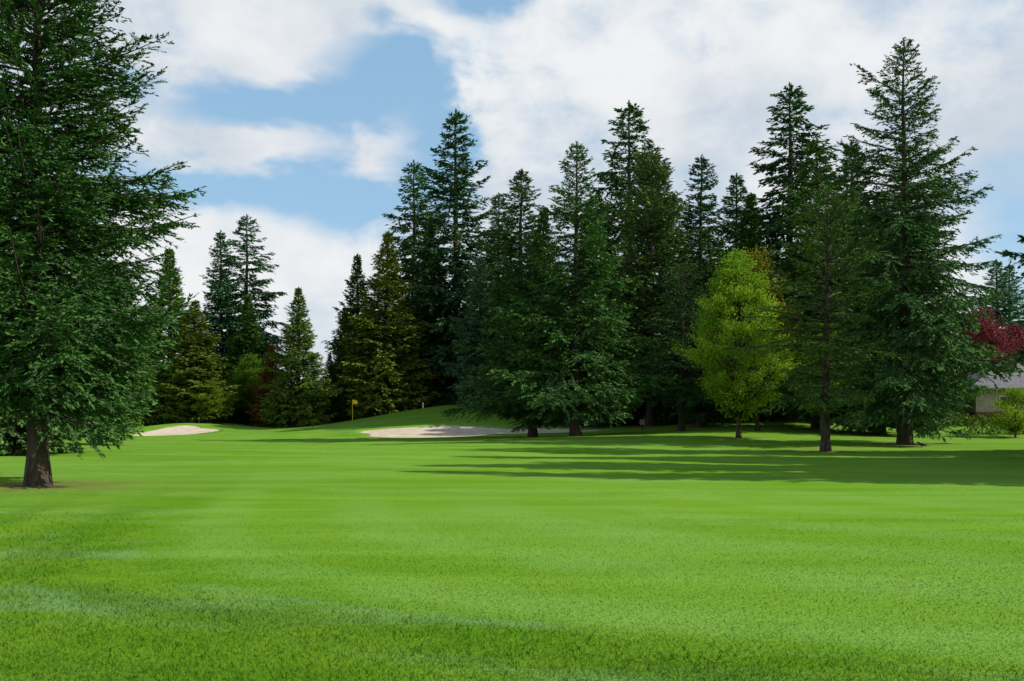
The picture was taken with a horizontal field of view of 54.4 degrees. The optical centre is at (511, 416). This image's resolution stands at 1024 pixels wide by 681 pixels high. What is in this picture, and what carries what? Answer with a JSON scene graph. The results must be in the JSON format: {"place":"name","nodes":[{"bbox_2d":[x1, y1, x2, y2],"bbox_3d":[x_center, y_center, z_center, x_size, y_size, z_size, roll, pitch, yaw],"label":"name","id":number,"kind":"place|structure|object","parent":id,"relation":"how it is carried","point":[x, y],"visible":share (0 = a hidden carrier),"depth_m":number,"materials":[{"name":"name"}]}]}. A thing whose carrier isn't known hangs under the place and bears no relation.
{"place":"outdoors","nodes":[
{"label":"outdoors","id":0,"kind":"place"},
{"bbox_2d":[0,404,1023,680],"bbox_3d":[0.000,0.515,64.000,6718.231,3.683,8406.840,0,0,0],"label":"ground","id":1,"kind":"structure","parent":0,"point":[718,472],"depth_m":13.06,"materials":[{"name":"green plant"}]},
{"bbox_2d":[0,132,129,455],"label":"spruce tree","id":2,"kind":"object","parent":1,"relation":"on","point":[16,434],"visible":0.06,"depth_m":40.20,"materials":[{"name":"green plant"}]},
{"bbox_2d":[0,416,143,427],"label":"shrub border","id":3,"kind":"object","parent":1,"relation":"on","point":[135,423],"visible":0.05,"depth_m":101.85,"materials":[{"name":"green plant"}]},
{"bbox_2d":[0,0,206,486],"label":"spruce tree","id":4,"kind":"object","parent":1,"relation":"on","point":[39,336],"visible":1,"depth_m":22.36,"materials":[{"name":"green plant"}]},
{"bbox_2d":[51,202,157,444],"bbox_3d":[-24.288,-5.828,58.018,7.972,15.270,6.880,0,0,33],"label":"spruce tree","id":5,"kind":"object","parent":1,"relation":"on","point":[126,410],"visible":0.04,"depth_m":57.94,"materials":[{"name":"green plant"}]},
{"bbox_2d":[103,304,163,426],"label":"cedar tree","id":6,"kind":"object","parent":1,"relation":"on","point":[151,424],"visible":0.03,"depth_m":113.14,"materials":[{"name":"green plant"}]},
{"bbox_2d":[126,356,174,425],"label":"maple tree","id":7,"kind":"object","parent":1,"relation":"on","point":[155,373],"visible":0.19,"depth_m":105.35,"materials":[{"name":"green plant"}]},
{"bbox_2d":[130,247,222,425],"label":"cedar tree","id":8,"kind":"object","parent":1,"relation":"on","point":[173,285],"visible":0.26,"depth_m":107.93,"materials":[{"name":"green plant"}]},
{"bbox_2d":[134,425,219,435],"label":"sand bunker","id":9,"kind":"object","parent":1,"relation":"on","point":[183,430],"visible":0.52,"depth_m":94.04},
{"bbox_2d":[144,300,241,423],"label":"cedar tree","id":10,"kind":"object","parent":1,"relation":"on","point":[189,369],"visible":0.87,"depth_m":105.55,"materials":[{"name":"green plant"}]},
{"bbox_2d":[90,386,310,426],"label":"shrub border","id":11,"kind":"object","parent":1,"relation":"on","point":[219,421],"visible":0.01,"depth_m":119.14,"materials":[{"name":"green plant"}]},
{"bbox_2d":[189,379,234,422],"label":"maple tree","id":12,"kind":"object","parent":1,"relation":"on","point":[216,405],"visible":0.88,"depth_m":104.45,"materials":[{"name":"green plant"}]},
{"bbox_2d":[196,230,246,422],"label":"fir tree","id":13,"kind":"object","parent":1,"relation":"on","point":[210,315],"visible":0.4,"depth_m":123.03,"materials":[{"name":"green plant"}]},
{"bbox_2d":[211,294,281,424],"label":"cedar tree","id":14,"kind":"object","parent":1,"relation":"on","point":[254,338],"visible":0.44,"depth_m":118.12,"materials":[{"name":"green plant"}]},
{"bbox_2d":[220,352,272,425],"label":"maple tree","id":15,"kind":"object","parent":1,"relation":"on","point":[248,382],"visible":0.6,"depth_m":112.00,"materials":[{"name":"green plant"}]},
{"bbox_2d":[203,214,296,382],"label":"fir tree","id":16,"kind":"object","parent":1,"relation":"on","point":[265,296],"visible":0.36,"depth_m":126.24,"materials":[{"name":"green plant"}]},
{"bbox_2d":[245,344,293,426],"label":"cedar tree","id":17,"kind":"object","parent":1,"relation":"on","point":[263,377],"visible":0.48,"depth_m":109.40,"materials":[{"name":"green plant"}]},
{"bbox_2d":[256,286,343,427],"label":"cedar tree","id":18,"kind":"object","parent":1,"relation":"on","point":[290,413],"visible":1,"depth_m":106.96,"materials":[{"name":"green plant"}]},
{"bbox_2d":[317,354,351,423],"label":"cedar tree","id":19,"kind":"object","parent":1,"relation":"on","point":[336,405],"visible":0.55,"depth_m":115.68,"materials":[{"name":"green plant"}]},
{"bbox_2d":[331,308,351,406],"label":"cedar tree","id":20,"kind":"object","parent":1,"relation":"on","point":[338,343],"visible":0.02,"depth_m":130.47,"materials":[{"name":"green plant"}]},
{"bbox_2d":[321,253,381,420],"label":"cedar tree","id":21,"kind":"object","parent":1,"relation":"on","point":[354,284],"visible":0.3,"depth_m":123.00,"materials":[{"name":"green plant"}]},
{"bbox_2d":[352,399,357,419],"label":"golf flagstick","id":22,"kind":"object","parent":1,"relation":"on","point":[354,402],"visible":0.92,"depth_m":102.97,"materials":[{"name":"fabric"}]},
{"bbox_2d":[332,230,442,419],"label":"cedar tree","id":23,"kind":"object","parent":1,"relation":"on","point":[402,372],"visible":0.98,"depth_m":111.50,"materials":[{"name":"green plant"}]},
{"bbox_2d":[352,160,465,397],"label":"douglas fir tree","id":24,"kind":"object","parent":1,"relation":"on","point":[409,268],"visible":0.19,"depth_m":124.91,"materials":[{"name":"green plant"}]},
{"bbox_2d":[391,225,451,407],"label":"cedar tree","id":25,"kind":"object","parent":1,"relation":"on","point":[433,341],"visible":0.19,"depth_m":119.56,"materials":[{"name":"green plant"}]},
{"bbox_2d":[380,108,511,407],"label":"douglas fir tree","id":26,"kind":"object","parent":1,"relation":"on","point":[456,190],"visible":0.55,"depth_m":117.16,"materials":[{"name":"green plant"}]},
{"bbox_2d":[437,255,502,404],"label":"blue spruce tree","id":27,"kind":"object","parent":1,"relation":"on","point":[468,330],"visible":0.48,"depth_m":103.46,"materials":[{"name":"green plant"}]},
{"bbox_2d":[126,247,821,416],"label":"distant trees","id":28,"kind":"object","parent":1,"relation":"on","point":[561,316],"visible":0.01,"depth_m":113.29,"materials":[{"name":"green plant"}]},
{"bbox_2d":[360,426,603,437],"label":"sand bunker","id":29,"kind":"object","parent":1,"relation":"in","point":[436,431],"visible":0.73,"depth_m":82.90},
{"bbox_2d":[448,193,523,401],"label":"fir tree","id":30,"kind":"object","parent":1,"relation":"on","point":[492,222],"visible":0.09,"depth_m":111.44,"materials":[{"name":"green plant"}]},
{"bbox_2d":[453,168,547,409],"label":"fir tree","id":31,"kind":"object","parent":1,"relation":"on","point":[510,250],"visible":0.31,"depth_m":99.21,"materials":[{"name":"green plant"}]},
{"bbox_2d":[486,210,580,419],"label":"cedar tree","id":32,"kind":"object","parent":1,"relation":"on","point":[542,222],"visible":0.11,"depth_m":93.52,"materials":[{"name":"green plant"}]},
{"bbox_2d":[440,229,632,436],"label":"spruce tree","id":33,"kind":"object","parent":1,"relation":"on","point":[509,411],"visible":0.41,"depth_m":71.53,"materials":[{"name":"green plant"}]},
{"bbox_2d":[486,141,677,435],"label":"spruce tree","id":34,"kind":"object","parent":1,"relation":"on","point":[589,394],"visible":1,"depth_m":67.81,"materials":[{"name":"green plant"}]},
{"bbox_2d":[391,395,809,424],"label":"understory shrubs","id":35,"kind":"object","parent":1,"relation":"on","point":[665,411],"visible":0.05,"depth_m":87.17,"materials":[{"name":"green plant"}]},
{"bbox_2d":[555,191,647,427],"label":"fir tree","id":36,"kind":"object","parent":1,"relation":"on","point":[605,420],"visible":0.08,"depth_m":89.06,"materials":[{"name":"green plant"}]},
{"bbox_2d":[561,100,693,423],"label":"douglas fir tree","id":37,"kind":"object","parent":1,"relation":"on","point":[614,177],"visible":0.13,"depth_m":94.46,"materials":[{"name":"green plant"}]},
{"bbox_2d":[640,419,644,430],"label":"tee marker sign","id":38,"kind":"object","parent":1,"relation":"on","point":[642,422],"visible":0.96,"depth_m":77.96,"materials":[{"name":"grey wood"}]},
{"bbox_2d":[586,150,720,426],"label":"pine tree","id":39,"kind":"object","parent":1,"relation":"on","point":[659,206],"visible":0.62,"depth_m":84.80,"materials":[{"name":"green plant"}]},
{"bbox_2d":[640,259,713,430],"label":"hemlock tree","id":40,"kind":"object","parent":1,"relation":"on","point":[682,380],"visible":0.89,"depth_m":73.76,"materials":[{"name":"green plant"}]},
{"bbox_2d":[630,226,749,426],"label":"fir tree","id":41,"kind":"object","parent":1,"relation":"on","point":[701,414],"visible":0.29,"depth_m":79.52,"materials":[{"name":"green plant"}]},
{"bbox_2d":[659,155,737,381],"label":"douglas fir tree","id":42,"kind":"object","parent":1,"relation":"on","point":[701,207],"visible":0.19,"depth_m":95.47,"materials":[{"name":"green plant"}]},
{"bbox_2d":[668,246,806,437],"bbox_3d":[14.070,-4.503,61.706,8.519,12.029,7.776,0,0,27],"label":"maple tree","id":43,"kind":"object","parent":1,"relation":"on","point":[737,331],"visible":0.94,"depth_m":60.70,"materials":[{"name":"green plant"}]},
{"bbox_2d":[706,172,773,276],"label":"fir tree","id":44,"kind":"object","parent":1,"relation":"on","point":[737,193],"visible":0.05,"depth_m":100.55,"materials":[{"name":"green plant"}]},
{"bbox_2d":[695,245,804,430],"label":"maple tree","id":45,"kind":"object","parent":1,"relation":"on","point":[762,258],"visible":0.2,"depth_m":68.52,"materials":[{"name":"green plant"}]},
{"bbox_2d":[708,192,798,421],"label":"cedar tree","id":46,"kind":"object","parent":1,"relation":"on","point":[754,223],"visible":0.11,"depth_m":85.41,"materials":[{"name":"green plant"}]},
{"bbox_2d":[703,82,868,417],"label":"douglas fir tree","id":47,"kind":"object","parent":1,"relation":"on","point":[791,161],"visible":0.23,"depth_m":87.35,"materials":[{"name":"green plant"}]},
{"bbox_2d":[720,183,904,451],"bbox_3d":[14.277,-4.512,47.705,8.312,12.715,6.352,0,0,31],"label":"hemlock tree","id":48,"kind":"object","parent":1,"relation":"on","point":[825,328],"visible":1,"depth_m":46.74,"materials":[{"name":"green plant"}]},
{"bbox_2d":[760,139,868,428],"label":"fir tree","id":49,"kind":"object","parent":1,"relation":"on","point":[795,251],"visible":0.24,"depth_m":75.54,"materials":[{"name":"green plant"}]},
{"bbox_2d":[782,316,854,433],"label":"maple tree","id":50,"kind":"object","parent":1,"relation":"on","point":[809,361],"visible":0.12,"depth_m":65.78,"materials":[{"name":"green plant"}]},
{"bbox_2d":[793,139,884,420],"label":"fir tree","id":51,"kind":"object","parent":1,"relation":"on","point":[851,161],"visible":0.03,"depth_m":84.35,"materials":[{"name":"green plant"}]},
{"bbox_2d":[807,191,958,435],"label":"cedar tree","id":52,"kind":"object","parent":1,"relation":"on","point":[849,429],"visible":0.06,"depth_m":71.44,"materials":[{"name":"green plant"}]},
{"bbox_2d":[787,37,1023,444],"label":"douglas fir tree","id":53,"kind":"object","parent":1,"relation":"on","point":[898,385],"visible":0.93,"depth_m":54.12,"materials":[{"name":"green plant"}]},
{"bbox_2d":[844,146,997,436],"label":"douglas fir tree","id":54,"kind":"object","parent":1,"relation":"on","point":[917,212],"visible":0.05,"depth_m":67.28,"materials":[{"name":"green plant"}]},
{"bbox_2d":[890,181,983,412],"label":"fir tree","id":55,"kind":"object","parent":1,"relation":"on","point":[934,290],"visible":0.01,"depth_m":82.95,"materials":[{"name":"green plant"}]},
{"bbox_2d":[948,412,1014,421],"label":"brick base","id":56,"kind":"object","parent":1,"relation":"on","point":[975,413],"visible":0.16,"depth_m":80.50,"materials":[{"name":"brown brick"}]},
{"bbox_2d":[945,408,1021,426],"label":"shrub border","id":57,"kind":"object","parent":1,"relation":"on","point":[966,421],"visible":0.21,"depth_m":78.65,"materials":[{"name":"green plant"}]},
{"bbox_2d":[948,390,1023,411],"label":"walls","id":58,"kind":"structure","parent":1,"relation":"on","point":[981,405],"depth_m":80.50,"materials":[{"name":"beige paint"}]},
{"bbox_2d":[966,363,1023,390],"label":"roof","id":59,"kind":"structure","parent":58,"relation":"on","point":[1018,382],"depth_m":80.81,"materials":[{"name":"grey"}]},
{"bbox_2d":[949,305,1023,377],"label":"red maple tree","id":60,"kind":"object","parent":1,"relation":"on","point":[989,333],"visible":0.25,"depth_m":91.80,"materials":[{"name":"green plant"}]},
{"bbox_2d":[962,418,1023,434],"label":"flowering shrubs","id":61,"kind":"object","parent":1,"relation":"on","point":[981,424],"visible":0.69,"depth_m":72.49,"materials":[{"name":"green plant"}]},
{"bbox_2d":[972,260,1023,349],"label":"fir tree","id":62,"kind":"object","parent":1,"relation":"on","point":[993,274],"visible":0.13,"depth_m":119.35,"materials":[{"name":"green plant"}]},
{"bbox_2d":[985,386,1023,437],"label":"young maple tree","id":63,"kind":"object","parent":1,"relation":"on","point":[1008,423],"visible":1,"depth_m":69.87,"materials":[{"name":"green plant"}]},
{"bbox_2d":[991,264,1023,332],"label":"fir tree","id":64,"kind":"object","parent":1,"relation":"on","point":[1014,281],"visible":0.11,"depth_m":131.44,"materials":[{"name":"green plant"}]},
{"bbox_2d":[995,235,1023,365],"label":"douglas fir tree","id":65,"kind":"object","parent":1,"relation":"on","point":[1019,354],"visible":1,"depth_m":44.50,"materials":[{"name":"green plant"}]},
{"bbox_2d":[1000,318,1023,362],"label":"red maple tree","id":66,"kind":"object","parent":1,"relation":"on","point":[1015,330],"visible":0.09,"depth_m":95.39,"materials":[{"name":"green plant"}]},
{"bbox_2d":[1007,311,1023,328],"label":"fir tree","id":67,"kind":"object","parent":1,"relation":"on","point":[1019,322],"visible":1,"depth_m":36.95,"materials":[{"name":"green plant"}]},
{"bbox_2d":[0,0,1023,383],"label":"sky","id":68,"kind":"structure","parent":0,"point":[303,119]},
{"bbox_2d":[1000,397,1014,408],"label":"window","id":69,"kind":"structure","parent":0,"point":[1006,400],"depth_m":80.16,"materials":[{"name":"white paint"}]}
]}

